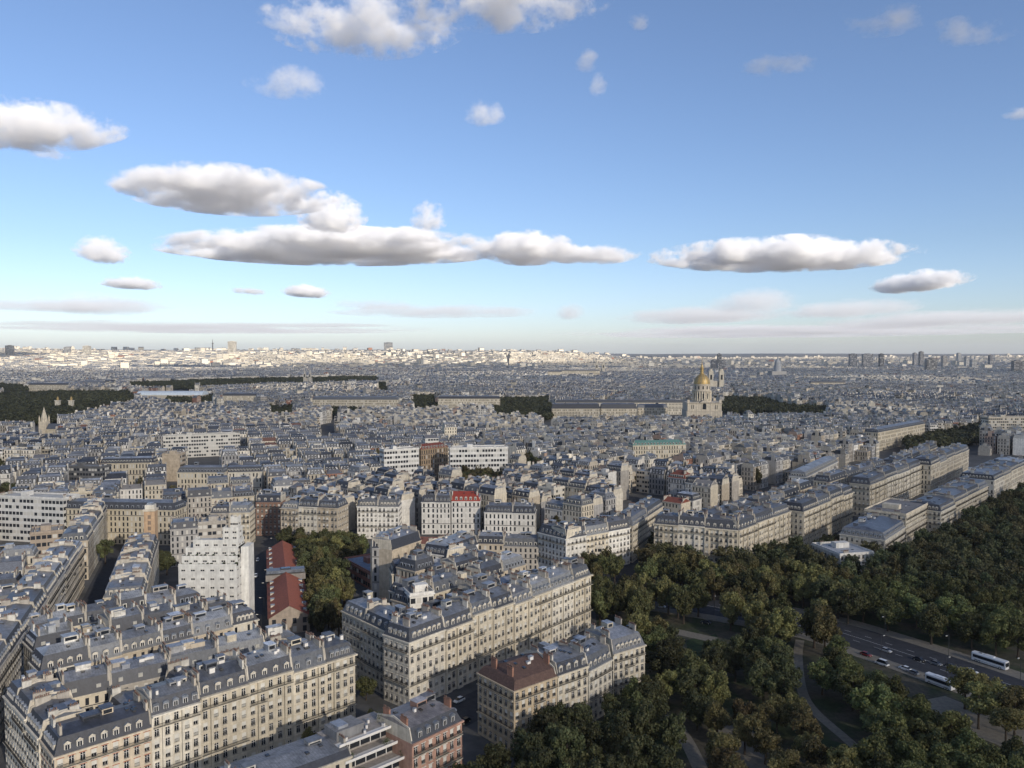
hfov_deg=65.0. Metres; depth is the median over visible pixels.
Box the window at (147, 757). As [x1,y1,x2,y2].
[145,754,149,763]
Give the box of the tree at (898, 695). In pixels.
[861,681,901,702]
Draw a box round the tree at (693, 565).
[686,549,704,573]
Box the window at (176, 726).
[174,722,178,731]
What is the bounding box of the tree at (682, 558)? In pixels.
[670,552,690,585]
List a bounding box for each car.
[453,696,464,702]
[462,716,470,724]
[701,620,710,624]
[860,651,871,656]
[880,647,891,652]
[898,665,910,669]
[906,669,919,675]
[912,656,925,661]
[929,660,942,665]
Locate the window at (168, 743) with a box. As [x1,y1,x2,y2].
[165,737,170,746]
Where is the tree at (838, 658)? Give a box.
[833,652,864,675]
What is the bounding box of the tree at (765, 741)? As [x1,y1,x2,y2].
[751,726,782,764]
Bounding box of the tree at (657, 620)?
[644,614,667,635]
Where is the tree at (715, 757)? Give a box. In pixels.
[706,746,740,767]
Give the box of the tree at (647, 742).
[636,734,655,767]
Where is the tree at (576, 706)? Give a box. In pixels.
[573,701,593,725]
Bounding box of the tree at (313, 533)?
[309,530,318,538]
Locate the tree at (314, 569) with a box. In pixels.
[305,563,324,582]
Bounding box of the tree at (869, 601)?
[850,590,877,622]
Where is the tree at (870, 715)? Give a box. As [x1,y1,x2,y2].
[860,706,900,732]
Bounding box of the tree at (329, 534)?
[314,531,331,537]
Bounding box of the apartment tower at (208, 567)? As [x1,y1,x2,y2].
[178,515,254,610]
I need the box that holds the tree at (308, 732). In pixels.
[301,726,318,738]
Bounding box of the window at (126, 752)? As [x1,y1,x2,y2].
[124,749,129,759]
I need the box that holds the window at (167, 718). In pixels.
[165,715,170,724]
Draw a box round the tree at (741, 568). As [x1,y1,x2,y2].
[728,562,746,586]
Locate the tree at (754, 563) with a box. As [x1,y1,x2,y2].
[747,555,761,568]
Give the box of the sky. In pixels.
[0,0,1023,353]
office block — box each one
[66,462,111,479]
[163,431,239,457]
[628,439,685,458]
[980,415,1023,430]
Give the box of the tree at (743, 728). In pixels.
[732,712,761,754]
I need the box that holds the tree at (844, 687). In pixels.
[835,671,866,711]
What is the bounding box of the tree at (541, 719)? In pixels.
[527,708,558,733]
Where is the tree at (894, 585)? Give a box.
[885,580,909,607]
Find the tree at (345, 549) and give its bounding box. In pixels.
[339,545,353,559]
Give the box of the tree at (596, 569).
[590,562,603,579]
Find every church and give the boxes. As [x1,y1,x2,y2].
[38,408,63,433]
[303,368,311,381]
[595,362,604,371]
[682,364,722,417]
[708,369,723,386]
[767,357,786,374]
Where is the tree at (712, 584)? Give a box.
[702,567,727,599]
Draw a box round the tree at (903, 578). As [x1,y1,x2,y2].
[899,573,917,587]
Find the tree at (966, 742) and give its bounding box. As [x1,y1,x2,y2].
[950,726,978,766]
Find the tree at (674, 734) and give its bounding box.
[660,711,686,757]
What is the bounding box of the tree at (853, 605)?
[832,585,862,623]
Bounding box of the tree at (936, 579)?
[929,573,944,600]
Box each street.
[82,544,123,604]
[254,546,271,630]
[451,689,477,727]
[612,498,660,581]
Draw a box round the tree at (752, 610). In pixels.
[741,599,770,628]
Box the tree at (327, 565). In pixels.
[321,557,337,574]
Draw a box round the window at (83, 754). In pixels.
[80,751,85,761]
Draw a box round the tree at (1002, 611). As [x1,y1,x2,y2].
[996,606,1016,648]
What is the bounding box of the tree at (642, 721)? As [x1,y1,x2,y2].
[629,698,664,741]
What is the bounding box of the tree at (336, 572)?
[323,566,343,581]
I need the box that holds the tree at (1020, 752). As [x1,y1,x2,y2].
[1007,746,1023,765]
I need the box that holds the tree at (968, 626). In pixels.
[953,611,984,648]
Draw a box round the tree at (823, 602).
[803,597,827,614]
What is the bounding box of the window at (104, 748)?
[102,744,107,754]
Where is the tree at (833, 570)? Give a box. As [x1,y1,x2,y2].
[824,566,839,577]
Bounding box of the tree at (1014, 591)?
[1003,585,1019,599]
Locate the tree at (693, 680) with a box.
[673,668,709,702]
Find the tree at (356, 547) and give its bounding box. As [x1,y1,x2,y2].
[348,538,364,555]
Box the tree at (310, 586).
[303,583,317,594]
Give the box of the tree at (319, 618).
[307,599,329,634]
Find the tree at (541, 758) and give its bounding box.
[517,747,553,767]
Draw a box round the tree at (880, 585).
[863,574,886,592]
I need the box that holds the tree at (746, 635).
[740,625,762,652]
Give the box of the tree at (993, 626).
[978,612,1011,655]
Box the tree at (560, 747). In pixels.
[546,726,586,766]
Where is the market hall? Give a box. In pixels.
[266,540,309,632]
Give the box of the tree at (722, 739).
[704,728,741,754]
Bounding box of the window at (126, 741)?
[123,738,128,747]
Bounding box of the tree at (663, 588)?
[655,574,675,614]
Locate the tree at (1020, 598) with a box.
[1013,591,1023,627]
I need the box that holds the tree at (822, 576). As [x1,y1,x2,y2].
[809,574,828,599]
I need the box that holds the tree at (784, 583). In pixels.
[769,572,792,595]
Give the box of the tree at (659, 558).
[652,552,666,580]
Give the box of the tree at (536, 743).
[520,732,556,767]
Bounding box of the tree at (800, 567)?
[789,560,814,578]
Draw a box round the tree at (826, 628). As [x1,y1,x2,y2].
[810,604,842,655]
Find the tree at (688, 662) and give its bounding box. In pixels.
[675,649,712,687]
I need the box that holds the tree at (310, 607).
[306,593,328,615]
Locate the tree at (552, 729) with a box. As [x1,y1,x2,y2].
[538,721,565,746]
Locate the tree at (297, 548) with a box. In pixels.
[293,541,306,551]
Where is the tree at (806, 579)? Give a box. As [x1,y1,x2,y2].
[789,572,810,602]
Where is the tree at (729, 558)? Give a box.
[716,554,735,585]
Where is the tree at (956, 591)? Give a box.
[950,587,970,603]
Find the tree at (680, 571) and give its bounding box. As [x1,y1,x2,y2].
[672,563,690,585]
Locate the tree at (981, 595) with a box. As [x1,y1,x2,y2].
[971,586,993,612]
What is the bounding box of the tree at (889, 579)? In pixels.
[882,575,904,595]
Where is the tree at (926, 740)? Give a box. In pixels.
[914,729,954,758]
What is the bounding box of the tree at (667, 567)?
[660,556,679,582]
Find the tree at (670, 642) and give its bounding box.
[654,636,685,652]
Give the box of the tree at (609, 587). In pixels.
[591,582,614,591]
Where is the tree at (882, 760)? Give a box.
[862,748,900,767]
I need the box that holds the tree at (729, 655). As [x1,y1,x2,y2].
[720,646,749,682]
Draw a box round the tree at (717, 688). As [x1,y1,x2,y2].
[700,670,731,704]
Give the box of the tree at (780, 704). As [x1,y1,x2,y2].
[765,692,790,732]
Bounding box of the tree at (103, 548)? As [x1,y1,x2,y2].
[96,539,114,563]
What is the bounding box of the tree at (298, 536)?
[293,533,306,545]
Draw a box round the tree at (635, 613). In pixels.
[622,612,636,627]
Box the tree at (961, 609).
[946,602,973,636]
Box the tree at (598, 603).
[591,589,614,624]
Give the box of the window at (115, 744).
[113,741,118,750]
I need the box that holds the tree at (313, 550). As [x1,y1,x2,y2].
[309,546,317,555]
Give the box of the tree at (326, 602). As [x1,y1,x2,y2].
[311,598,341,630]
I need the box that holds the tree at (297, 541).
[294,535,314,546]
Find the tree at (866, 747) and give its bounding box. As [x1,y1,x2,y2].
[851,731,895,767]
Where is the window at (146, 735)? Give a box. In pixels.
[144,731,149,741]
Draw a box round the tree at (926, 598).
[905,585,933,603]
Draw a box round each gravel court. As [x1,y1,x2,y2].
[718,725,772,767]
[928,696,1023,745]
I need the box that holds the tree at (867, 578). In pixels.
[860,569,875,584]
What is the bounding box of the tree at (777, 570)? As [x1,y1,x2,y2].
[770,563,791,580]
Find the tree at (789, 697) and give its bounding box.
[785,692,806,729]
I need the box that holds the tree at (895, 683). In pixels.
[881,675,909,705]
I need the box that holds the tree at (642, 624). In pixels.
[626,613,655,636]
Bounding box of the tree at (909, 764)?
[895,760,923,767]
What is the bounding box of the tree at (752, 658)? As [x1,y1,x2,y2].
[741,649,773,674]
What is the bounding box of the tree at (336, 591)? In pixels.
[318,583,341,600]
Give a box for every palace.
[28,382,70,390]
[79,380,105,383]
[222,392,258,401]
[312,395,398,407]
[438,395,499,408]
[548,370,561,374]
[551,402,599,418]
[555,399,686,414]
[561,369,599,374]
[600,403,636,416]
[637,403,667,415]
[809,380,845,384]
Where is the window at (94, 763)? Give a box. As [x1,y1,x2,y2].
[92,760,96,767]
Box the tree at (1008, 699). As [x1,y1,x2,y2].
[995,689,1023,735]
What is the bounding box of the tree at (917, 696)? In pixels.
[904,693,931,715]
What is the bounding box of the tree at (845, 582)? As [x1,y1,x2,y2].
[839,578,853,614]
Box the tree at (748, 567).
[736,559,754,577]
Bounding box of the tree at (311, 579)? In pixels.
[305,572,323,587]
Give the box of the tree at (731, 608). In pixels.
[719,591,745,630]
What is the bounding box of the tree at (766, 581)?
[755,571,779,597]
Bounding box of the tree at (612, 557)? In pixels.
[607,552,620,579]
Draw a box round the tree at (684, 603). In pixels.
[671,589,695,623]
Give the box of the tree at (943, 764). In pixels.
[924,758,952,767]
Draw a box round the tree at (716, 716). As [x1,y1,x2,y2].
[703,700,732,731]
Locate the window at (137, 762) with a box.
[134,757,139,767]
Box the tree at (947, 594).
[934,591,955,605]
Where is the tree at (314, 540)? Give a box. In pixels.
[307,538,322,543]
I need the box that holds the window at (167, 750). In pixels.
[166,748,170,757]
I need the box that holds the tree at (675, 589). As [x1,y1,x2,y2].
[665,583,690,618]
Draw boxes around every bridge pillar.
[54,396,60,404]
[68,397,74,406]
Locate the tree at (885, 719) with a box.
[868,711,907,746]
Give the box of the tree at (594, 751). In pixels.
[572,743,609,767]
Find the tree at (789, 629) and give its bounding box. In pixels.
[762,606,802,641]
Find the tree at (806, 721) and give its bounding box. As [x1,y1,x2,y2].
[788,709,823,740]
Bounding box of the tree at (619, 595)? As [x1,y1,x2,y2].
[604,584,628,615]
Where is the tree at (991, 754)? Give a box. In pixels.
[974,742,1008,767]
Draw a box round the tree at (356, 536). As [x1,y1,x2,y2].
[349,533,358,541]
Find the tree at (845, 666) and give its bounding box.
[830,658,863,701]
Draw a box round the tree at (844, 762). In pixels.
[826,756,857,767]
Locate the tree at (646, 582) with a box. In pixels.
[636,572,655,599]
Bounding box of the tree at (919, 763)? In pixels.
[899,759,931,767]
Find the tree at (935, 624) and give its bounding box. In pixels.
[913,602,949,644]
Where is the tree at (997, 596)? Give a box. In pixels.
[990,584,1013,604]
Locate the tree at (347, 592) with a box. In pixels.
[332,576,355,607]
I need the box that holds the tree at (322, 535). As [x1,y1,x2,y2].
[317,533,327,538]
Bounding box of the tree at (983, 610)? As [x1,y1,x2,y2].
[977,601,1002,620]
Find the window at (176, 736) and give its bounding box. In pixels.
[174,733,179,742]
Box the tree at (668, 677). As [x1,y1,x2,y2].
[655,669,679,705]
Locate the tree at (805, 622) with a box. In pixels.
[798,602,822,647]
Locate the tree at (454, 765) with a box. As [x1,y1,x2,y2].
[451,762,461,767]
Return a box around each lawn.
[686,634,719,658]
[819,738,861,762]
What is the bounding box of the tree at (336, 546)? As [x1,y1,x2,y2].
[327,543,339,550]
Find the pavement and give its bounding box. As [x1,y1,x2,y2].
[612,581,1023,709]
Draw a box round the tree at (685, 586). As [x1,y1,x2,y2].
[679,584,692,607]
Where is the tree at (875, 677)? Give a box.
[860,669,886,687]
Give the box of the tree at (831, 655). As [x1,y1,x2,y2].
[822,646,846,669]
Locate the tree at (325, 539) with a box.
[320,536,329,542]
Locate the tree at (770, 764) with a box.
[767,757,788,767]
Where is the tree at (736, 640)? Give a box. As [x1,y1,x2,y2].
[723,633,749,662]
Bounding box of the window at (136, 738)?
[134,734,139,744]
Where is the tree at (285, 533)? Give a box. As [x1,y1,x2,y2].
[275,526,292,543]
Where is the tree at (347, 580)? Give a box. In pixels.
[340,573,354,604]
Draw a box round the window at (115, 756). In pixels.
[113,753,118,762]
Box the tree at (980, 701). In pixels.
[961,681,1002,728]
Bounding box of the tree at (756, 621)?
[747,610,772,638]
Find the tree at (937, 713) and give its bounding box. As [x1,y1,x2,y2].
[933,709,958,718]
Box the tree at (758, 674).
[744,658,781,701]
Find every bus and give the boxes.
[924,672,954,690]
[971,650,1008,669]
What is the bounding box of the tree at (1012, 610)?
[990,601,1022,619]
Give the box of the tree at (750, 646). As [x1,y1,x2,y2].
[742,639,770,658]
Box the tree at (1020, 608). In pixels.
[1001,598,1023,617]
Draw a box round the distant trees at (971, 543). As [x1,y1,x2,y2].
[0,375,1023,593]
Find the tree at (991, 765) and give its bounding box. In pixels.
[985,762,1000,767]
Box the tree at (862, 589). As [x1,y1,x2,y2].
[855,584,875,616]
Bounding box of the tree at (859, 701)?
[850,682,878,726]
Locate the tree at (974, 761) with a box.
[953,751,989,767]
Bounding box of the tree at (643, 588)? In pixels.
[639,584,655,602]
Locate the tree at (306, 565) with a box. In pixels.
[299,561,311,589]
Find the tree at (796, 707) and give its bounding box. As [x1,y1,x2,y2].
[788,701,812,725]
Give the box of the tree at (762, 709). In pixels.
[751,700,776,729]
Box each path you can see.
[665,714,707,767]
[678,629,716,640]
[793,639,856,746]
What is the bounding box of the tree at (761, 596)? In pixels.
[742,591,770,613]
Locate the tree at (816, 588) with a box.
[809,577,834,606]
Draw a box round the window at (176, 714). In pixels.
[174,711,178,720]
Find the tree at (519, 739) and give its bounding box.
[510,727,539,764]
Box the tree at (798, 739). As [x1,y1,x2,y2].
[791,731,818,759]
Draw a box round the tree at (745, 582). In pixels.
[732,570,758,595]
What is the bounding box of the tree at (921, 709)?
[900,697,937,733]
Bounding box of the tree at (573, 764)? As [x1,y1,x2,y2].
[555,756,579,767]
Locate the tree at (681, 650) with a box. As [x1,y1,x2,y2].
[671,646,696,667]
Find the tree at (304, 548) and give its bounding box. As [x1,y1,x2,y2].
[294,543,317,561]
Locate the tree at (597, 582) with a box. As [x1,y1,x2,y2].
[591,576,603,589]
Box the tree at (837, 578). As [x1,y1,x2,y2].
[833,575,843,581]
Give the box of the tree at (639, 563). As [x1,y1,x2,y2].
[634,561,644,573]
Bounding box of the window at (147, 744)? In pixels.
[144,743,148,752]
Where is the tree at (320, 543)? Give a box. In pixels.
[307,540,324,546]
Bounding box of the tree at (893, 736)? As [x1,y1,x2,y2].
[879,726,914,762]
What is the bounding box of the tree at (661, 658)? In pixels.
[645,646,678,674]
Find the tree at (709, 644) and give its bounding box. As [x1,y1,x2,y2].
[699,639,727,657]
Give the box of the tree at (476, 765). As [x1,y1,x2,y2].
[460,761,483,767]
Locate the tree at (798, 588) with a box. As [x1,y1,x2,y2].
[791,575,812,607]
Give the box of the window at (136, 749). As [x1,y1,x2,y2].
[134,746,139,755]
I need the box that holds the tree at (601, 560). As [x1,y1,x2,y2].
[592,555,609,573]
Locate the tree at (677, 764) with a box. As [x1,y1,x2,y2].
[650,762,681,767]
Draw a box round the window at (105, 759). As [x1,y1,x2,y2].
[102,756,108,766]
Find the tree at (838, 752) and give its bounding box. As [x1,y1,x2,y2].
[826,743,862,767]
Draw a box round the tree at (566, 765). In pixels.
[559,761,570,767]
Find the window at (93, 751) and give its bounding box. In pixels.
[91,748,97,757]
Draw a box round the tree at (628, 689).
[621,675,637,697]
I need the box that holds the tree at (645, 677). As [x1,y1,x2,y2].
[637,673,665,701]
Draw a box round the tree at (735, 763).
[718,754,748,767]
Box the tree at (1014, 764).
[1007,753,1023,767]
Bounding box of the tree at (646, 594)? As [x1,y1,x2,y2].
[625,587,654,611]
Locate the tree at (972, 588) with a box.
[960,580,979,603]
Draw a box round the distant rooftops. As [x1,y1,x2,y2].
[0,346,1023,498]
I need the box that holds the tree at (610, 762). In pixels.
[604,753,628,767]
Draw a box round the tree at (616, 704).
[606,701,635,724]
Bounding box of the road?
[655,598,1023,687]
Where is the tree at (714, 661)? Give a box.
[701,646,728,677]
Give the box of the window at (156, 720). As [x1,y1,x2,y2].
[154,717,159,726]
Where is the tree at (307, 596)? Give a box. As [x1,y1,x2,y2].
[302,576,327,603]
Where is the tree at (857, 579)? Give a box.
[850,574,869,588]
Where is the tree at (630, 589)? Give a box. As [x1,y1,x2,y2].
[623,579,638,615]
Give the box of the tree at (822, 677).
[807,657,834,694]
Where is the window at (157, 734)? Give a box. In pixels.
[154,729,159,737]
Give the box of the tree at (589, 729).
[570,718,600,751]
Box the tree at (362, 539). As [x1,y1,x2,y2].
[358,534,369,553]
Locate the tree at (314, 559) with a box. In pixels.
[309,549,323,567]
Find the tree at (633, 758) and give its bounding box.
[613,733,651,767]
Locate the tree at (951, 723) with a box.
[932,709,972,753]
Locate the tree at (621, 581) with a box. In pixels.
[614,574,638,608]
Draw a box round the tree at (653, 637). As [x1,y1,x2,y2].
[640,624,667,654]
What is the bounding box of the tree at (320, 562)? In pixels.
[316,556,336,567]
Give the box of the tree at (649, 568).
[634,557,657,578]
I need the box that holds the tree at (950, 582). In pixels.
[938,576,963,595]
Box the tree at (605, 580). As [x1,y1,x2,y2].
[595,574,614,586]
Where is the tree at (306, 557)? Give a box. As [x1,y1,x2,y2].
[297,551,312,566]
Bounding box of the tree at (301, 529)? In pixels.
[292,527,309,538]
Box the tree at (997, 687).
[974,681,1012,707]
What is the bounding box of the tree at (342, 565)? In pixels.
[332,558,351,575]
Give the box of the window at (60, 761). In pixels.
[57,758,62,767]
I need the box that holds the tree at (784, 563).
[773,558,796,592]
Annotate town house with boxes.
[0,543,39,566]
[0,551,27,562]
[0,559,27,576]
[0,567,21,587]
[47,486,69,492]
[53,479,77,489]
[54,483,70,491]
[70,486,95,495]
[76,482,99,488]
[92,487,117,498]
[97,484,119,498]
[99,478,122,489]
[120,482,142,498]
[145,478,166,498]
[162,485,183,491]
[162,489,185,500]
[169,514,199,566]
[170,514,197,524]
[187,484,211,517]
[197,515,226,537]
[207,472,228,487]
[209,485,231,506]
[229,474,250,485]
[231,482,252,489]
[232,485,254,503]
[266,466,286,488]
[270,474,289,488]
[271,475,292,499]
[288,474,305,477]
[289,481,314,496]
[290,475,310,483]
[295,484,317,495]
[313,474,332,485]
[314,492,328,495]
[315,483,340,493]
[326,479,335,486]
[329,474,351,479]
[330,490,355,530]
[335,475,360,494]
[347,463,371,477]
[347,490,368,527]
[348,484,365,492]
[353,471,373,484]
[362,484,373,496]
[365,475,386,487]
[373,481,400,495]
[375,466,395,473]
[379,475,403,490]
[384,469,406,481]
[388,487,414,525]
[405,483,430,527]
[409,479,432,489]
[412,465,435,480]
[412,472,434,482]
[426,478,436,489]
[436,476,449,488]
[438,464,461,478]
[439,483,457,492]
[449,476,474,490]
[464,482,482,493]
[467,474,490,482]
[479,481,506,528]
[480,474,496,480]
[480,478,505,485]
[497,474,515,485]
[504,466,522,476]
[504,485,513,501]
[506,470,530,482]
[506,482,522,489]
[512,484,539,528]
[517,469,534,473]
[523,477,546,487]
[528,460,552,474]
[530,470,552,477]
[531,474,539,479]
[534,489,551,526]
[537,482,564,498]
[539,476,553,481]
[544,497,564,521]
[552,473,576,499]
[559,466,580,476]
[562,494,593,522]
[568,476,594,496]
[574,469,597,477]
[577,491,602,517]
[582,475,600,483]
[583,481,612,493]
[590,487,616,514]
[591,476,612,483]
[596,468,616,483]
[604,483,622,511]
[606,460,628,499]
[662,494,690,512]
[667,467,691,496]
[670,464,692,473]
[675,491,701,511]
[685,474,710,491]
[692,477,717,510]
[706,472,729,505]
[716,470,738,502]
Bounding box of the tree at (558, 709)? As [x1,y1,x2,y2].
[536,702,565,727]
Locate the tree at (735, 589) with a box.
[718,585,744,624]
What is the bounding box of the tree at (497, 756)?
[475,742,511,767]
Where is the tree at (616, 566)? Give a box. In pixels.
[605,555,624,582]
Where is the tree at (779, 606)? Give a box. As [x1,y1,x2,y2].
[769,603,793,639]
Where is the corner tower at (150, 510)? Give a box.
[143,502,158,538]
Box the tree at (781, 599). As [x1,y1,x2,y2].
[767,592,792,611]
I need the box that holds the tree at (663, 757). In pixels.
[648,744,685,767]
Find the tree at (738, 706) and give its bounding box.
[731,698,754,719]
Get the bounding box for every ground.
[0,353,1023,767]
[554,529,1023,767]
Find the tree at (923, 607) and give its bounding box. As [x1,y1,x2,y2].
[917,604,947,638]
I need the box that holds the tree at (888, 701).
[876,683,904,715]
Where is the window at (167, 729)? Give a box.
[165,726,169,735]
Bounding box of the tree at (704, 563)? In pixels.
[695,558,717,572]
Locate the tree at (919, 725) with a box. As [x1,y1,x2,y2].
[906,717,947,742]
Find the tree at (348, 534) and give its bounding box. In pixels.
[340,530,354,537]
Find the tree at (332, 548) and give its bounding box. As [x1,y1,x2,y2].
[319,545,335,552]
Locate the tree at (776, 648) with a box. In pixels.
[767,641,793,670]
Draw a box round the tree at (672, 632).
[665,624,684,645]
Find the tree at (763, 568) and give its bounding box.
[753,565,770,580]
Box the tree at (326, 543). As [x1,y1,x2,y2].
[319,541,329,547]
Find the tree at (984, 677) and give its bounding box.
[976,673,1002,686]
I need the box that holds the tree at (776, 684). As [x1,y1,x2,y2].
[766,671,801,698]
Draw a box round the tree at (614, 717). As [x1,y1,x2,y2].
[592,708,632,739]
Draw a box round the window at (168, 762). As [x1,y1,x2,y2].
[166,760,170,767]
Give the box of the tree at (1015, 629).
[999,616,1023,657]
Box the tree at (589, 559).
[581,550,598,572]
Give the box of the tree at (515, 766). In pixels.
[503,763,521,767]
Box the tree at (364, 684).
[355,675,377,699]
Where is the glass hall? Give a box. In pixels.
[138,391,208,398]
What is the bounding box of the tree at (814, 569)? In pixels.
[804,563,832,583]
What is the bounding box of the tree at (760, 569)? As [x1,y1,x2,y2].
[752,565,779,576]
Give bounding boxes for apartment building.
[0,490,80,541]
[0,581,19,603]
[0,581,48,614]
[0,597,35,636]
[0,612,25,680]
[0,634,12,740]
[2,669,49,767]
[11,672,72,767]
[13,565,59,611]
[22,613,73,676]
[23,688,85,767]
[25,556,66,603]
[28,606,49,629]
[28,629,89,677]
[29,523,64,557]
[38,690,152,767]
[39,551,72,603]
[44,541,80,603]
[45,599,85,628]
[54,539,85,595]
[56,654,110,710]
[61,520,93,579]
[66,494,186,544]
[68,512,99,568]
[73,616,105,636]
[75,506,103,559]
[79,498,106,539]
[79,595,119,624]
[82,627,122,665]
[90,492,105,497]
[91,496,107,538]
[99,454,158,483]
[99,600,142,631]
[103,570,147,600]
[104,645,168,693]
[109,557,151,592]
[109,685,133,705]
[111,587,146,608]
[111,616,161,658]
[115,546,153,585]
[119,536,156,585]
[123,532,158,584]
[135,596,173,624]
[135,669,201,767]
[144,582,175,605]
[153,610,193,644]
[162,450,185,480]
[162,631,217,668]
[164,657,190,680]
[172,583,201,603]
[172,596,204,614]
[176,462,227,499]
[181,605,232,639]
[187,653,249,767]
[196,590,227,611]
[209,499,233,526]
[210,620,264,654]
[218,647,239,660]
[218,733,352,767]
[223,599,259,632]
[227,465,263,497]
[229,498,255,543]
[230,638,293,756]
[256,489,285,535]
[256,620,294,641]
[269,633,286,643]
[279,495,300,544]
[284,631,327,740]
[298,493,325,534]
[310,631,357,722]
[317,494,348,532]
[340,590,381,680]
[343,553,370,589]
[356,493,379,538]
[362,598,412,694]
[370,523,421,600]
[372,528,392,597]
[376,688,463,767]
[378,493,401,530]
[379,445,418,478]
[382,604,445,705]
[387,569,431,605]
[388,559,399,588]
[390,575,434,606]
[396,547,434,577]
[403,582,434,610]
[405,597,441,611]
[416,441,447,477]
[420,537,437,549]
[421,488,436,533]
[421,598,474,693]
[423,530,478,558]
[426,534,465,558]
[426,566,458,598]
[427,562,452,575]
[434,558,440,563]
[435,489,451,533]
[438,588,465,599]
[440,548,477,571]
[449,444,507,471]
[449,585,494,680]
[451,488,481,533]
[456,536,477,551]
[457,568,477,581]
[457,570,500,590]
[466,554,503,577]
[468,549,496,561]
[469,580,515,660]
[476,651,557,750]
[478,527,504,554]
[484,499,512,533]
[487,550,526,575]
[499,568,519,583]
[501,578,534,655]
[503,531,537,569]
[509,569,552,647]
[513,498,536,533]
[526,638,588,708]
[534,561,575,643]
[537,518,580,567]
[551,519,586,561]
[551,556,592,634]
[558,631,612,721]
[577,516,608,572]
[584,615,646,697]
[595,545,602,555]
[596,511,630,564]
[615,502,648,562]
[634,495,663,547]
[653,509,679,546]
[678,507,707,554]
[693,504,722,514]
[704,512,740,562]
[711,500,738,515]
[720,509,757,554]
[724,496,753,508]
[740,502,775,552]
[745,490,770,504]
[760,499,791,543]
[767,488,784,502]
[769,481,799,499]
[783,491,819,544]
[785,477,811,492]
[788,453,838,485]
[802,486,832,539]
[811,482,844,534]
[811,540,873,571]
[813,466,847,487]
[825,482,854,527]
[839,464,860,484]
[839,512,905,552]
[850,468,886,516]
[854,460,873,472]
[861,457,884,467]
[864,419,924,450]
[864,497,927,542]
[870,463,898,498]
[882,460,910,498]
[883,453,903,462]
[892,449,912,457]
[893,456,921,498]
[909,447,919,457]
[910,443,929,454]
[910,492,955,532]
[914,451,939,493]
[917,440,936,451]
[924,484,968,519]
[930,445,954,481]
[931,450,946,485]
[938,479,979,507]
[945,444,961,478]
[949,443,969,473]
[955,475,988,505]
[959,465,1003,498]
[972,462,1011,490]
[980,459,1019,488]
[993,455,1023,482]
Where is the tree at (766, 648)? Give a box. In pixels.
[757,635,793,655]
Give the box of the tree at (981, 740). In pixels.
[959,731,988,747]
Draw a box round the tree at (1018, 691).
[1007,685,1023,728]
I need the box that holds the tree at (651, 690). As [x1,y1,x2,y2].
[634,681,669,713]
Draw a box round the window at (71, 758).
[68,755,74,765]
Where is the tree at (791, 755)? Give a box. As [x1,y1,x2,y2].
[766,746,800,767]
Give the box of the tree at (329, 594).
[314,588,337,600]
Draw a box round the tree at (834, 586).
[824,580,849,618]
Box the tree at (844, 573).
[836,567,862,580]
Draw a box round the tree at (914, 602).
[903,593,923,628]
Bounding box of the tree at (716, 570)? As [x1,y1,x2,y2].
[705,565,728,595]
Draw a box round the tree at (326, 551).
[321,546,329,560]
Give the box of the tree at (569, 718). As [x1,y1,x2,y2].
[558,706,593,728]
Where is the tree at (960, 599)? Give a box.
[954,594,978,615]
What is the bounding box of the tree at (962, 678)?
[945,664,987,709]
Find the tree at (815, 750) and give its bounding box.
[801,735,834,766]
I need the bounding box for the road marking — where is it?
[712,606,1009,684]
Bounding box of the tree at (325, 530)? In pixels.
[318,528,334,534]
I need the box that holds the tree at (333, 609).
[326,597,342,636]
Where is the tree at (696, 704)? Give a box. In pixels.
[682,689,715,730]
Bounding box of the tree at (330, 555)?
[325,551,336,559]
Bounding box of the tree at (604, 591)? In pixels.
[594,588,607,620]
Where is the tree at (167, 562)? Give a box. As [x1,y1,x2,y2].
[159,551,176,574]
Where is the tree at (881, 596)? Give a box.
[875,587,902,606]
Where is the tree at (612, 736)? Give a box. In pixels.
[592,719,630,756]
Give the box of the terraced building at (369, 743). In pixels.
[317,706,403,767]
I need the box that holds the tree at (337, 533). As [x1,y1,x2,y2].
[329,530,343,537]
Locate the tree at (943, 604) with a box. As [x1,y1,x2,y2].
[933,596,954,623]
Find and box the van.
[874,658,889,666]
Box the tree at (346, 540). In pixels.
[340,535,350,545]
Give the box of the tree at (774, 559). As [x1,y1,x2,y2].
[767,556,779,566]
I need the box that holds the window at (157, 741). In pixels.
[154,740,159,749]
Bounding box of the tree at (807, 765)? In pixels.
[795,761,820,767]
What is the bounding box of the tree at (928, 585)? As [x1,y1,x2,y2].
[918,579,940,600]
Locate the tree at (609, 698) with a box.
[601,692,631,715]
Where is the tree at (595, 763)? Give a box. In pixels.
[575,758,602,767]
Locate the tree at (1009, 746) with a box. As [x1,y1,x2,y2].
[1000,735,1023,761]
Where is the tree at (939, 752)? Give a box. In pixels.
[925,742,963,767]
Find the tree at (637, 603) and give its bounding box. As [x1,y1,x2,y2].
[625,590,650,616]
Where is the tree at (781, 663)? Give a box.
[771,651,803,681]
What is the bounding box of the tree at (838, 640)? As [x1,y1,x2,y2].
[822,634,853,658]
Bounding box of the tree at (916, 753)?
[892,739,930,765]
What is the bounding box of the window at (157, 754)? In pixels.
[155,751,160,760]
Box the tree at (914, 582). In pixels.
[902,575,923,588]
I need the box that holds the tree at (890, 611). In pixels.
[873,597,905,630]
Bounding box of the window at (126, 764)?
[124,761,129,767]
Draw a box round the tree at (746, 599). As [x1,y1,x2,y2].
[742,594,768,603]

